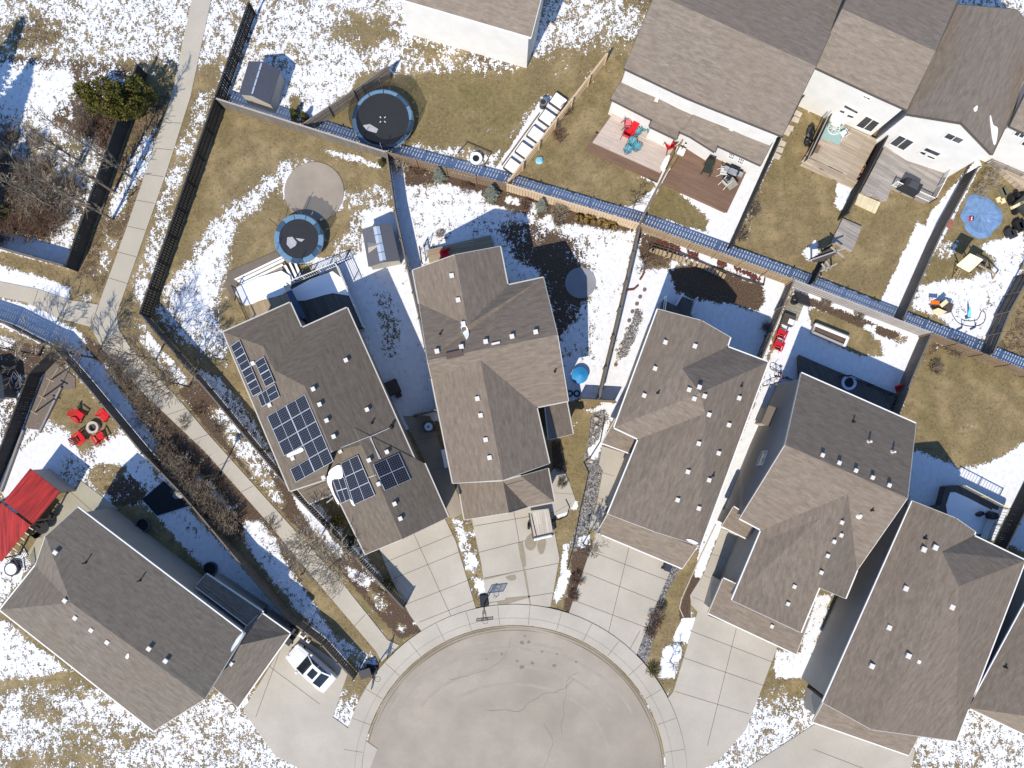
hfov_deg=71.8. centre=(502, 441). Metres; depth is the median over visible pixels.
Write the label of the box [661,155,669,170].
deck snow
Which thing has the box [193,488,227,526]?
hedge shrub
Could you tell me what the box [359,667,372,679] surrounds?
utility box
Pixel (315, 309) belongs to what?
deck
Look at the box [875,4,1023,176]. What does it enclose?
house
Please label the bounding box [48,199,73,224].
bush
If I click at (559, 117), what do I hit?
fence
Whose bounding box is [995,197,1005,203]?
paving slab
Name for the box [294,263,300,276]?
step snow
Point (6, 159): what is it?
bush
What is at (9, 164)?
bush
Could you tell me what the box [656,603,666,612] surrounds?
bush
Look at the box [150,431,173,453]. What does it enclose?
bush
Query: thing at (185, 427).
bush
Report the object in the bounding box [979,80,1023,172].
house
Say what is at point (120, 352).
bare tree
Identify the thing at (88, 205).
poplar tree
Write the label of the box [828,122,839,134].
bistro table
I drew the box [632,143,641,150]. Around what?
shell chair
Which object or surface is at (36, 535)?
patio chair
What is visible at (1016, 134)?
window
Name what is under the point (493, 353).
house
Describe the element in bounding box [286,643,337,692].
parked car
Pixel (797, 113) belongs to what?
paving slab
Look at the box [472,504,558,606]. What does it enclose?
driveway
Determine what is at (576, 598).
bush
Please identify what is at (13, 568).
snowy bush tub
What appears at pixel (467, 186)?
bush
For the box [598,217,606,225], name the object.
ornamental grass
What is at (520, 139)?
edging board
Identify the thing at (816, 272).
fence
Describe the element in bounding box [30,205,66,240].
bush
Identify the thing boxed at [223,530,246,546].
bush
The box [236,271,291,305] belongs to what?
deck snow
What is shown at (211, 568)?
basement window well
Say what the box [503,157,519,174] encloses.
garden bed
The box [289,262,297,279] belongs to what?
step snow
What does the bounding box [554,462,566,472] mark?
bush
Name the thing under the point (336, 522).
globe shrub
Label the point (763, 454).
window
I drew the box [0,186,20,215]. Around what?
bush
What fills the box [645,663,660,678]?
bush
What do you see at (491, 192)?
spruce tree
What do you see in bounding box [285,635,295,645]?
wheelie bin
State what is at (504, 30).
house
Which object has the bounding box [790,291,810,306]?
stacked pallets
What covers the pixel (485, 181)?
fence
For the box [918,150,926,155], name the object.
window
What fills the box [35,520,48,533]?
patio set
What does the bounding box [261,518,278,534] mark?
bush
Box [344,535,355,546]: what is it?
globe shrub
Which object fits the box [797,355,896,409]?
deck
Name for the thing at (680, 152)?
storage box
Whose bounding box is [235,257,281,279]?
step snow
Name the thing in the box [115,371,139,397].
bush
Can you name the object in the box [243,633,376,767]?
driveway
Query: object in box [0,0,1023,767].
ground
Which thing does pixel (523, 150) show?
garden bed
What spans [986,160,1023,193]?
deck
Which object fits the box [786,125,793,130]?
paving slab
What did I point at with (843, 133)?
bistro chair
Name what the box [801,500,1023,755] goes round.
house
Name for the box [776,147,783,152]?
paving slab
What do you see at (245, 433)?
fence
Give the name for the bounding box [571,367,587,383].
round pool tarp
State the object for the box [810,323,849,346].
raised bed
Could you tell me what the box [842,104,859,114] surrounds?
window
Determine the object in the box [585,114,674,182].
deck
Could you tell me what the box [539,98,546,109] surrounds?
rain barrel
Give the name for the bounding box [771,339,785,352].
garden chair
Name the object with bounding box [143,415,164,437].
bush
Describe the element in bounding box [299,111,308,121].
juniper
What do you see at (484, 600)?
basketball hoop
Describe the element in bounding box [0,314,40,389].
bare tree
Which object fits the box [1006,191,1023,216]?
utility trailer
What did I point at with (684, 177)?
deck
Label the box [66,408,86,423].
garden chair
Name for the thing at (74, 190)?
bush
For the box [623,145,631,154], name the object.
shell chair
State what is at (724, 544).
walkway
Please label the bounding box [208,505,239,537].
hedge shrub
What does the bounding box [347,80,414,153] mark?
trampoline
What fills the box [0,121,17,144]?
bush
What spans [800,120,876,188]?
deck
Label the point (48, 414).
edging board
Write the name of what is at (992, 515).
covered grill
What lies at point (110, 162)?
poplar tree
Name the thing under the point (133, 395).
bush
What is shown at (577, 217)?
ornamental grass
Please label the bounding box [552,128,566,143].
bush
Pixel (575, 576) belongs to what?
bush
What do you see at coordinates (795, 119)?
paving slab
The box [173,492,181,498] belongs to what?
garden globe
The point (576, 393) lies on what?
tyre
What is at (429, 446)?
walkway
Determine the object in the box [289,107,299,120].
juniper
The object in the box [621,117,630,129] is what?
patio chair
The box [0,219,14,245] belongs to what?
bush
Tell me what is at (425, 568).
driveway
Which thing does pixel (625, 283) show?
fence
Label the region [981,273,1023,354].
fence
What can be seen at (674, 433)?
house
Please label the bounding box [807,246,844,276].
swing set
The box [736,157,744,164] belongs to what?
window
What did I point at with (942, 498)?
deck
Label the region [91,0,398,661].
path
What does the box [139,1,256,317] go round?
fence
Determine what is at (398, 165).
bush
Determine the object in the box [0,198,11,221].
bush
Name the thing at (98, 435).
garden chair
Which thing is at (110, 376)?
bush
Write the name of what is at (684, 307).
deck
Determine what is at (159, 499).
terrace
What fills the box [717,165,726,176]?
patio chair
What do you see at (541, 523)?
flat trailer
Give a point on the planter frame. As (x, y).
(476, 146)
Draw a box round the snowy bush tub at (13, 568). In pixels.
[4,561,20,575]
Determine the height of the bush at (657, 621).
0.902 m
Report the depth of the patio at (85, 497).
62.95 m
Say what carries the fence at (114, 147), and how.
on the ground at (966, 414)
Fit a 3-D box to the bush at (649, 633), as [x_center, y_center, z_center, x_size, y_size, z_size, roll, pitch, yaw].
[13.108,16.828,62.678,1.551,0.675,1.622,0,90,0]
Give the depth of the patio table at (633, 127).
61.83 m
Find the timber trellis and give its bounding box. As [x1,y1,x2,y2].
[31,365,63,414]
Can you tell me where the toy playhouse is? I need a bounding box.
[930,300,953,315]
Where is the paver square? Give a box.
[783,297,803,320]
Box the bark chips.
[656,240,760,281]
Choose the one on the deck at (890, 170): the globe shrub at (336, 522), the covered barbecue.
the covered barbecue
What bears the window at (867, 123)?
in the house at (873, 64)
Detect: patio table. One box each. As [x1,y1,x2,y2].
[626,121,639,136]
[722,175,737,189]
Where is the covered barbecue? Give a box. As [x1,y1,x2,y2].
[896,177,922,197]
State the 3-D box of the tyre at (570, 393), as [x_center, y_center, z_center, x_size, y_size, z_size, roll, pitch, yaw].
[5.985,-4.275,62.900,0.600,0.200,0.600,0,90,0]
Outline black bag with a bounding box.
[804,124,814,146]
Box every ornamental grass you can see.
[574,214,582,222]
[584,214,595,224]
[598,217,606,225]
[604,220,617,229]
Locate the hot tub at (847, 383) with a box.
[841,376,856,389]
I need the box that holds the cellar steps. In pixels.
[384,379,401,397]
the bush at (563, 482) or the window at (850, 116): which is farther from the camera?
the bush at (563, 482)
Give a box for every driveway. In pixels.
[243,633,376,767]
[380,519,475,630]
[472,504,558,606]
[569,528,669,654]
[668,612,776,767]
[748,724,914,767]
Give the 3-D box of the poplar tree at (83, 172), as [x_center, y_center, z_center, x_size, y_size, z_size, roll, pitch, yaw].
[-34.716,-22.219,57.161,1.735,11.683,1.844,0,90,0]
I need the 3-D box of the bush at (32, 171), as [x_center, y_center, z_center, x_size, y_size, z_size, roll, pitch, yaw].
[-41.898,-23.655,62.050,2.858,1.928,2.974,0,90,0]
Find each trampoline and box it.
[269,205,325,265]
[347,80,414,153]
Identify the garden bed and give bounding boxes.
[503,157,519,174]
[515,141,531,158]
[526,125,544,143]
[538,108,556,127]
[549,91,567,111]
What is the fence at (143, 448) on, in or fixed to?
on the ground at (966, 414)
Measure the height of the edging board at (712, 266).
0.200 m
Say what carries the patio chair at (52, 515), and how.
on the patio at (85, 497)
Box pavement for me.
[341,604,686,767]
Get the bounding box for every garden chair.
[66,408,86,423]
[68,430,87,445]
[90,431,107,445]
[94,407,110,421]
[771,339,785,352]
[774,328,788,340]
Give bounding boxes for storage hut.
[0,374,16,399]
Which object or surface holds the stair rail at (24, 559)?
on the patio at (85, 497)
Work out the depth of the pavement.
62.88 m
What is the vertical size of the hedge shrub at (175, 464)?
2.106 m
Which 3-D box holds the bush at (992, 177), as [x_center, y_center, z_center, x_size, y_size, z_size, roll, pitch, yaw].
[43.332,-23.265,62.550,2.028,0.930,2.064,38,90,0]
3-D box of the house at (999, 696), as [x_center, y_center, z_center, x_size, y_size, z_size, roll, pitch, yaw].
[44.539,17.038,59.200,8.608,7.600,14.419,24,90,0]
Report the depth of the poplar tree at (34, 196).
59.00 m
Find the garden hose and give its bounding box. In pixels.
[951,301,985,326]
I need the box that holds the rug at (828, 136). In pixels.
[821,121,846,144]
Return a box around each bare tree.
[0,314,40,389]
[39,328,96,374]
[93,321,161,385]
[122,350,200,407]
[263,514,339,592]
[293,524,363,599]
[576,537,610,557]
[626,194,647,211]
[636,257,657,274]
[667,660,680,673]
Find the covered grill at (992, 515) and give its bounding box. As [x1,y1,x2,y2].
[975,511,998,519]
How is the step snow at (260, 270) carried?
on the deck at (260, 307)
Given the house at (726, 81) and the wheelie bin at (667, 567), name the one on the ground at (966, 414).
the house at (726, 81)
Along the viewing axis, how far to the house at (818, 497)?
56.19 m
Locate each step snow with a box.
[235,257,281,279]
[237,259,284,282]
[241,264,282,283]
[284,265,294,282]
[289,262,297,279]
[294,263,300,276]
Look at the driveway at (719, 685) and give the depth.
62.94 m
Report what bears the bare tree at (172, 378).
on the ground at (966, 414)
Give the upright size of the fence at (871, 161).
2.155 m
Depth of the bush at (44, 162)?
62.20 m
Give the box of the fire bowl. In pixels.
[86,421,100,433]
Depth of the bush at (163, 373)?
62.63 m
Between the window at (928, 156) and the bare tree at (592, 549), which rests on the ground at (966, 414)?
the bare tree at (592, 549)
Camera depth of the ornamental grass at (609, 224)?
62.47 m
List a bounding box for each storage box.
[298,631,306,638]
[675,146,685,155]
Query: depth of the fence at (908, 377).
61.90 m
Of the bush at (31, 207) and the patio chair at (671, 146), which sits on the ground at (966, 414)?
the bush at (31, 207)
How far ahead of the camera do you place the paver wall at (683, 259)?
62.70 m
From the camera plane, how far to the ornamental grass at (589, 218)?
62.44 m
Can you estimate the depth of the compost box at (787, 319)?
62.50 m
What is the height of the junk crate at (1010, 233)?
0.500 m
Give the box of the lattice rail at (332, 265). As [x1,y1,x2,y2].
[300,256,351,279]
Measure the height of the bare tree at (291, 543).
8.163 m
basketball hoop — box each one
[366,664,379,689]
[476,594,492,623]
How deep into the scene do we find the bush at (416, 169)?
62.61 m
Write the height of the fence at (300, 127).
1.955 m
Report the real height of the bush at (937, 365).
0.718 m
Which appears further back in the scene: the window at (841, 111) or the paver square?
the paver square
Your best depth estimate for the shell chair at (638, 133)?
62.15 m
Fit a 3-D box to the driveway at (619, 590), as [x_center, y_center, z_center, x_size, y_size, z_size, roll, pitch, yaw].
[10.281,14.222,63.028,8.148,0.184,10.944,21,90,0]
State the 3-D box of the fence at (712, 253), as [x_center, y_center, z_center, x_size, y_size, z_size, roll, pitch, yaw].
[18.620,-16.355,62.023,14.090,1.955,0.205,20,90,0]
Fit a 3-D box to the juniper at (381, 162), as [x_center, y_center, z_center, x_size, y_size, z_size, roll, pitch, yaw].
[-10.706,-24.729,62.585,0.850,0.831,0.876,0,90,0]
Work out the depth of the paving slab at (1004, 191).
62.90 m
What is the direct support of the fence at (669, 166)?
on the ground at (966, 414)
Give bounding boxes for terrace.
[142,481,189,515]
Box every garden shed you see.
[239,61,284,112]
[362,223,400,269]
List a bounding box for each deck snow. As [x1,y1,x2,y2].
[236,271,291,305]
[292,271,348,300]
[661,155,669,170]
[946,492,990,534]
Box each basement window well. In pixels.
[135,518,150,531]
[203,561,217,575]
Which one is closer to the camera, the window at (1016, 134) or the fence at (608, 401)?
the window at (1016, 134)
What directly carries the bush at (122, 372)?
on the ground at (966, 414)
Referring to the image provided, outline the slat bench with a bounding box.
[980,508,997,538]
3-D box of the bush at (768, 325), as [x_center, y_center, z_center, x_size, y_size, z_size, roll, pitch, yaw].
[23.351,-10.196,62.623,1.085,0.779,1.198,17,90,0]
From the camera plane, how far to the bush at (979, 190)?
62.66 m
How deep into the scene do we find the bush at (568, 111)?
62.59 m
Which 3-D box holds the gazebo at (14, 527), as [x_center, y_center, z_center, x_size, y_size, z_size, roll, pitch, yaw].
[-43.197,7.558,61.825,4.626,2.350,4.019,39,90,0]
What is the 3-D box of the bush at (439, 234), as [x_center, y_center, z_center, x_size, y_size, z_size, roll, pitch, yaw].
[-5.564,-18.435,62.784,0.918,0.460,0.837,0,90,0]
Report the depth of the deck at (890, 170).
62.40 m
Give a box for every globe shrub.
[330,514,342,526]
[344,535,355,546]
[378,578,394,593]
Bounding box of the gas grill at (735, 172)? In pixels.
[724,165,742,177]
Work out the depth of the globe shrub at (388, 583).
62.05 m
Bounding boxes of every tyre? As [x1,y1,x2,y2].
[567,390,572,396]
[573,390,579,396]
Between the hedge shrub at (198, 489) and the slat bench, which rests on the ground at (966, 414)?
the hedge shrub at (198, 489)
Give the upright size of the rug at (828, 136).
0.020 m
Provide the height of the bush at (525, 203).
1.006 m
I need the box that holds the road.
[367,626,664,767]
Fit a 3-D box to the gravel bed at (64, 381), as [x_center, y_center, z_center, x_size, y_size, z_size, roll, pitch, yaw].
[-40.161,-3.773,63.030,2.984,0.180,6.635,26,90,0]
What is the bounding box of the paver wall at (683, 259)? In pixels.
[649,248,725,278]
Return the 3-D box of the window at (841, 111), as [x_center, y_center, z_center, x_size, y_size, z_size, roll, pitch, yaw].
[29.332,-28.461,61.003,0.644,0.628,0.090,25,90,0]
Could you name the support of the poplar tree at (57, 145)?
on the ground at (966, 414)
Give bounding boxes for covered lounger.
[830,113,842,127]
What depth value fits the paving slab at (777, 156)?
62.91 m
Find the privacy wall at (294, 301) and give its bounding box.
[284,284,305,320]
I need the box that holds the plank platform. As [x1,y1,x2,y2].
[831,218,861,251]
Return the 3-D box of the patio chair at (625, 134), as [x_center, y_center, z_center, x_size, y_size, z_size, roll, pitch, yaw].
[10.883,-26.907,61.909,0.749,1.201,0.897,25,90,0]
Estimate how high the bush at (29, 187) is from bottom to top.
1.867 m
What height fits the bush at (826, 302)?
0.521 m
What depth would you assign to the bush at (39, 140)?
62.41 m
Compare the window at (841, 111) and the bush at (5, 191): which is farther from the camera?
the bush at (5, 191)
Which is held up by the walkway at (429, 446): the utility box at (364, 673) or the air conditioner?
the air conditioner
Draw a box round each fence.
[0,246,71,269]
[0,320,357,681]
[0,348,59,482]
[63,62,147,271]
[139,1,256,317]
[139,312,406,608]
[213,96,387,159]
[302,66,391,127]
[385,152,436,409]
[386,152,505,191]
[412,409,436,416]
[505,182,642,229]
[506,53,608,191]
[577,399,616,403]
[596,223,640,399]
[639,139,683,222]
[640,224,794,285]
[727,95,804,249]
[756,279,794,358]
[793,278,932,335]
[808,244,832,284]
[837,135,887,220]
[889,333,933,415]
[894,166,980,321]
[918,333,1023,377]
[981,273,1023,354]
[993,483,1023,550]
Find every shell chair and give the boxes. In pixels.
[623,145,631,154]
[628,137,636,146]
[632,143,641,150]
[634,127,641,136]
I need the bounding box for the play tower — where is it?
[952,253,998,281]
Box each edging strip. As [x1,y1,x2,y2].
[554,499,569,519]
[567,417,604,569]
[679,525,715,616]
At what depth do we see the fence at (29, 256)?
61.17 m
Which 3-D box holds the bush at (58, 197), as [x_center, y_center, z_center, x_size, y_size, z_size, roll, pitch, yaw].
[-39.651,-22.390,62.208,3.148,1.612,3.021,0,90,0]
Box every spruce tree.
[432,167,447,184]
[483,185,500,204]
[534,198,547,212]
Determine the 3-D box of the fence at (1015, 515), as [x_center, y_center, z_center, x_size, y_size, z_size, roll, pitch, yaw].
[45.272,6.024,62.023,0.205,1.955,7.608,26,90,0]
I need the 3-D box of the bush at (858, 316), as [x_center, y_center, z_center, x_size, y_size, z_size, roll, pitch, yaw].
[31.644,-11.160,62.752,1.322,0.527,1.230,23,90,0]
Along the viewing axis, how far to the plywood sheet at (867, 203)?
62.80 m
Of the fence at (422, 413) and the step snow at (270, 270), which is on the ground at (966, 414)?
the fence at (422, 413)
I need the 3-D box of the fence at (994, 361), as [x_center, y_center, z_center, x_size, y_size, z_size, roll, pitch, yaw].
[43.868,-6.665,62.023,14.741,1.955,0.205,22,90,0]
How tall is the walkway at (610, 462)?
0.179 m
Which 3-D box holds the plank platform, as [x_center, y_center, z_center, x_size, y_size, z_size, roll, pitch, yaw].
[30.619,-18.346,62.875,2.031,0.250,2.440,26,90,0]
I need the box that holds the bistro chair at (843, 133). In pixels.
[837,128,850,140]
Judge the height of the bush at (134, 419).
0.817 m
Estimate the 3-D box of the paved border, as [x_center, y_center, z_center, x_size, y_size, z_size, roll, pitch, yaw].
[-22.444,-15.281,62.932,5.754,0.145,2.289,-42,90,0]
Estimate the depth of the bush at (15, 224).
62.38 m
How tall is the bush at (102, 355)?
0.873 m
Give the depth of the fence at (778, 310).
61.87 m
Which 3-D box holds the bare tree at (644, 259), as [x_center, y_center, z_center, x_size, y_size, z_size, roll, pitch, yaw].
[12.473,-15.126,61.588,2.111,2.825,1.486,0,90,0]
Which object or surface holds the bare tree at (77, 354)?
on the ground at (966, 414)
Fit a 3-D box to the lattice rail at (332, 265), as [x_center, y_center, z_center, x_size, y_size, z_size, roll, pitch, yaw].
[-15.569,-15.252,62.587,4.870,0.825,0.302,-23,90,0]
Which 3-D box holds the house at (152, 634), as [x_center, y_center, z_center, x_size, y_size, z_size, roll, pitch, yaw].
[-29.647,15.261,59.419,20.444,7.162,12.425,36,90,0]
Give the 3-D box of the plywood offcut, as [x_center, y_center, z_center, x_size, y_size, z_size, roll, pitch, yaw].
[27.569,-25.874,62.430,0.808,0.030,0.910,27,90,0]
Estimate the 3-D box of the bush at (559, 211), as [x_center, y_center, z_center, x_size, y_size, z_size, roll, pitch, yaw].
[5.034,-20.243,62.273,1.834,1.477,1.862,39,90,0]
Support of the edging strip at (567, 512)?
on the ground at (966, 414)
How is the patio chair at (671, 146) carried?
on the deck at (606, 143)
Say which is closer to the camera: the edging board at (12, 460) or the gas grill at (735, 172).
the gas grill at (735, 172)
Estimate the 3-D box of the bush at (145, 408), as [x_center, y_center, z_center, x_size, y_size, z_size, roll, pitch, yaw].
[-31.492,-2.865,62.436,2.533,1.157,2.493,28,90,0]
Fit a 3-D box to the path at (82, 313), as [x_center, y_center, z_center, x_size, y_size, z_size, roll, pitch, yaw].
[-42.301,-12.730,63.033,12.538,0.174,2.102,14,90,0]
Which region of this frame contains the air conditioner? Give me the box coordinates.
[423,421,434,432]
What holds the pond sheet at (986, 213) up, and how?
on the ground at (966, 414)
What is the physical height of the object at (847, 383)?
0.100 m
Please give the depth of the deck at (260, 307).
62.38 m
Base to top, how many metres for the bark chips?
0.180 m
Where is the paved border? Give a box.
[225,251,279,300]
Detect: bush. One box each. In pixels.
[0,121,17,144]
[0,141,11,169]
[0,150,26,179]
[0,168,27,205]
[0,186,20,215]
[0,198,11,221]
[0,201,31,242]
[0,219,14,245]
[3,172,38,204]
[6,156,39,185]
[11,183,50,219]
[15,214,47,244]
[23,132,43,152]
[25,201,55,229]
[28,151,56,176]
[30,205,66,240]
[36,169,68,203]
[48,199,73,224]
[49,165,77,196]
[59,177,83,198]
[67,117,94,140]
[72,99,99,123]
[72,111,108,144]
[90,128,109,153]
[93,103,116,130]
[93,348,109,363]
[104,357,122,378]
[104,370,119,385]
[114,363,133,382]
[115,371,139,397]
[124,386,142,404]
[129,410,148,428]
[131,396,158,421]
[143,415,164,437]
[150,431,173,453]
[155,367,170,383]
[176,414,192,430]
[189,402,204,415]
[211,419,226,434]
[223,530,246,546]
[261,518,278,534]
[352,572,364,586]
[389,152,408,175]
[411,166,427,176]
[435,229,443,237]
[459,180,473,195]
[518,197,533,210]
[550,201,570,221]
[551,213,565,228]
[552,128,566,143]
[554,447,562,455]
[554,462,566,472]
[557,477,566,488]
[560,103,571,116]
[567,589,581,601]
[570,571,584,586]
[643,622,657,638]
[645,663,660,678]
[646,610,664,631]
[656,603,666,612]
[736,226,749,242]
[749,202,759,217]
[761,319,770,332]
[820,297,832,306]
[850,310,864,322]
[929,359,944,375]
[945,335,969,359]
[973,182,989,198]
[981,167,1001,188]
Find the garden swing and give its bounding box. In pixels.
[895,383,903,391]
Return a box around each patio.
[25,481,117,564]
[284,162,343,221]
[565,267,595,297]
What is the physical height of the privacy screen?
1.840 m
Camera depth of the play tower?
60.28 m
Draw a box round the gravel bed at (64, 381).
[24,362,75,429]
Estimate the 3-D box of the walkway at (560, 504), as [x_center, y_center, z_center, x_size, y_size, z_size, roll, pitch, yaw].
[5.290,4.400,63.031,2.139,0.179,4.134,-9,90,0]
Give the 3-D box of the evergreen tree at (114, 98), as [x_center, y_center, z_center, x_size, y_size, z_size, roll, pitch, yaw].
[-33.147,-29.417,60.727,6.867,4.546,4.312,0,90,0]
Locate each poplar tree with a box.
[0,172,56,208]
[2,150,113,220]
[12,115,82,163]
[22,134,114,192]
[33,106,131,178]
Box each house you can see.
[0,506,291,731]
[223,302,448,554]
[398,0,543,67]
[412,246,573,519]
[596,308,768,568]
[608,0,844,175]
[704,372,915,654]
[798,0,957,135]
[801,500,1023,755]
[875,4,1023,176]
[969,556,1023,734]
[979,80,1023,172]
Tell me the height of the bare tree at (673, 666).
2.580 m
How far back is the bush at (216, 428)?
62.70 m
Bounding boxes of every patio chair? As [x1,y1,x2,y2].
[30,531,41,538]
[46,511,59,520]
[439,247,449,257]
[620,127,632,142]
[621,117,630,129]
[663,141,677,154]
[700,159,715,176]
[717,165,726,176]
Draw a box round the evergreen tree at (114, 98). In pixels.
[73,72,158,121]
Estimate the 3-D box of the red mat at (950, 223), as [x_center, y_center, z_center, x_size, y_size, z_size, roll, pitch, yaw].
[39.828,-19.461,62.985,0.862,0.030,0.672,-42,90,0]
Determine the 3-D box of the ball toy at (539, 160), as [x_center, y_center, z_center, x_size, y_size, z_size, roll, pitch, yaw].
[3.306,-24.990,62.881,0.728,0.325,0.723,0,90,0]
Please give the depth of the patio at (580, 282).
62.95 m
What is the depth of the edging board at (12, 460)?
62.71 m
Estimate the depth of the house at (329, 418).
56.71 m
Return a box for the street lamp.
[196,473,220,480]
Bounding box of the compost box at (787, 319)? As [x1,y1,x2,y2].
[779,313,795,326]
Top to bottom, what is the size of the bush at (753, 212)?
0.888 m
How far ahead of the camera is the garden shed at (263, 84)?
60.93 m
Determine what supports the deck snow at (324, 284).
on the deck at (315, 309)
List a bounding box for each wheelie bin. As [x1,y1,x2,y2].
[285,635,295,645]
[290,624,297,634]
[661,562,671,571]
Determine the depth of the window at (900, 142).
60.71 m
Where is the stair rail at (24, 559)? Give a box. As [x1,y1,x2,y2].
[23,556,30,569]
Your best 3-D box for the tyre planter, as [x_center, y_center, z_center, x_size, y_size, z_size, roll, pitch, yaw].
[-2.337,-25.080,62.790,1.100,0.420,1.100,0,90,0]
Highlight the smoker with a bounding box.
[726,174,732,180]
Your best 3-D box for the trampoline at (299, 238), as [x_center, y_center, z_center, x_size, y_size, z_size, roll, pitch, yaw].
[-17.865,-17.825,61.726,4.427,2.466,4.969,0,90,0]
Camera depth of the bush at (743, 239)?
62.57 m
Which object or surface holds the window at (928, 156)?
in the house at (956, 116)
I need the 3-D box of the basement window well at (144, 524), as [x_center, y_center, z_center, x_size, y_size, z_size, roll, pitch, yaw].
[-31.920,7.410,62.825,1.240,0.350,1.240,0,90,0]
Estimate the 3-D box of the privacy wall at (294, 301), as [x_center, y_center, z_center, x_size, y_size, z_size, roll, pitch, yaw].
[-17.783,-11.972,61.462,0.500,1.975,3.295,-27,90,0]
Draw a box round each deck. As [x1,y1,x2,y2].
[231,258,306,324]
[285,262,364,329]
[419,235,493,263]
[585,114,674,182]
[660,293,698,317]
[662,147,745,212]
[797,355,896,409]
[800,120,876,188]
[859,146,951,203]
[928,485,1010,541]
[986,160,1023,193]
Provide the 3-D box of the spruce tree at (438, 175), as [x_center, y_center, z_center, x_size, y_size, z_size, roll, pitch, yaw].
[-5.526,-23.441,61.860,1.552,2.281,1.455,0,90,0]
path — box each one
[0,282,97,326]
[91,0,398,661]
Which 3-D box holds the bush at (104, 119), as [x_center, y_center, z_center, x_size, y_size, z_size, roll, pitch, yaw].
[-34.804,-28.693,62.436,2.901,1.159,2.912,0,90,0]
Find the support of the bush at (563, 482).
on the ground at (966, 414)
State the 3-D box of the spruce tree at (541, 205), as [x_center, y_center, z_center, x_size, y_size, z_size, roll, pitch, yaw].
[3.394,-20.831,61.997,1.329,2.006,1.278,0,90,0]
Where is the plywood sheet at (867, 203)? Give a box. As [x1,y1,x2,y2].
[854,194,880,213]
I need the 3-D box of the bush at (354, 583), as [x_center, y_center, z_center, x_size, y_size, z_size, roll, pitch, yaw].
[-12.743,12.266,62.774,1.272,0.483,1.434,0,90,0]
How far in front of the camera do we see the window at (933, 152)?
59.86 m
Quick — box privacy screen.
[804,113,831,161]
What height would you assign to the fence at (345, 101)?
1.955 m
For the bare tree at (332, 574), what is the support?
on the ground at (966, 414)
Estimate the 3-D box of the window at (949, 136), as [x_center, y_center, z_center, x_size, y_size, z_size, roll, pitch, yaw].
[36.421,-24.510,57.108,1.658,1.122,0.090,18,90,0]
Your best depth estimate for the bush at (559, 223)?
62.71 m
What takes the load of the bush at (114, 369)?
on the ground at (966, 414)
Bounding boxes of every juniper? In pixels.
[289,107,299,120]
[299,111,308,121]
[378,159,385,167]
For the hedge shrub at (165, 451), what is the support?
on the ground at (966, 414)
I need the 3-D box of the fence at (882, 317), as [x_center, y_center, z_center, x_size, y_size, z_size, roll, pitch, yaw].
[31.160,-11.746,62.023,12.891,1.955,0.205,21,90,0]
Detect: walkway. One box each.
[403,416,461,518]
[550,469,574,515]
[589,446,625,530]
[690,529,736,614]
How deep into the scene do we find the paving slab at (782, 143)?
62.91 m
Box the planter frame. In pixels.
[457,142,491,165]
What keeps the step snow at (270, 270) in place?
on the deck at (260, 307)
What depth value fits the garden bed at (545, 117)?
62.74 m
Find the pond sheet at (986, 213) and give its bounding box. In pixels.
[960,194,1002,238]
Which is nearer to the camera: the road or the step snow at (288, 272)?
the step snow at (288, 272)
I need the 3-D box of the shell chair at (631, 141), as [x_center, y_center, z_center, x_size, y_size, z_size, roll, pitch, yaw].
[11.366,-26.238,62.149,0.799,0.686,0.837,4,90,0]
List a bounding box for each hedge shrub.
[150,440,182,470]
[161,451,193,479]
[168,461,204,494]
[180,474,216,508]
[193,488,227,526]
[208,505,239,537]
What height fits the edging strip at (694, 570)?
0.095 m
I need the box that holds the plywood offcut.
[809,143,820,152]
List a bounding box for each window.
[728,153,734,159]
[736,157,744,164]
[756,450,767,465]
[838,109,845,114]
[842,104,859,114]
[845,113,854,118]
[854,115,880,132]
[862,94,871,100]
[888,134,914,150]
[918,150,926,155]
[922,146,942,156]
[925,154,936,159]
[942,132,965,143]
[1012,131,1023,138]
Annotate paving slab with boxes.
[773,152,780,159]
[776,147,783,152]
[779,140,785,146]
[784,129,790,135]
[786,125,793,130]
[791,116,799,122]
[794,110,801,117]
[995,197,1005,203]
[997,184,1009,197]
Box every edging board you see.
[0,430,25,491]
[38,387,62,432]
[501,113,538,164]
[653,244,764,285]
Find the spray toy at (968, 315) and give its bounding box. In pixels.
[965,307,970,318]
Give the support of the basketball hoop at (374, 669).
on the ground at (966, 414)
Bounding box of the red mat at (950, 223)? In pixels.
[946,219,953,228]
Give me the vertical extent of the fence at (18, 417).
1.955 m
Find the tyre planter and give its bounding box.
[470,152,481,165]
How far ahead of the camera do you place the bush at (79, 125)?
62.47 m
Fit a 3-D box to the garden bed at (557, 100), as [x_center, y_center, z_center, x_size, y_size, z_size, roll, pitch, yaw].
[4.959,-30.210,62.850,1.310,0.300,1.170,36,90,0]
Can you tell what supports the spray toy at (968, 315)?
on the ground at (966, 414)
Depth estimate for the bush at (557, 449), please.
62.72 m
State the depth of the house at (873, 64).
56.18 m
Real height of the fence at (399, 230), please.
1.955 m
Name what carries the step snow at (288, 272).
on the deck at (315, 309)
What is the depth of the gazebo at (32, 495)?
60.33 m
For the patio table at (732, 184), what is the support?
on the deck at (684, 177)
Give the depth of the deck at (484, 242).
62.45 m
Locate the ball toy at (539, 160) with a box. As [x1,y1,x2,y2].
[535,157,543,163]
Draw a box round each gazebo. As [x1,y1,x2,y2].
[0,503,40,561]
[4,468,75,523]
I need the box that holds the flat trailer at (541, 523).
[527,509,553,540]

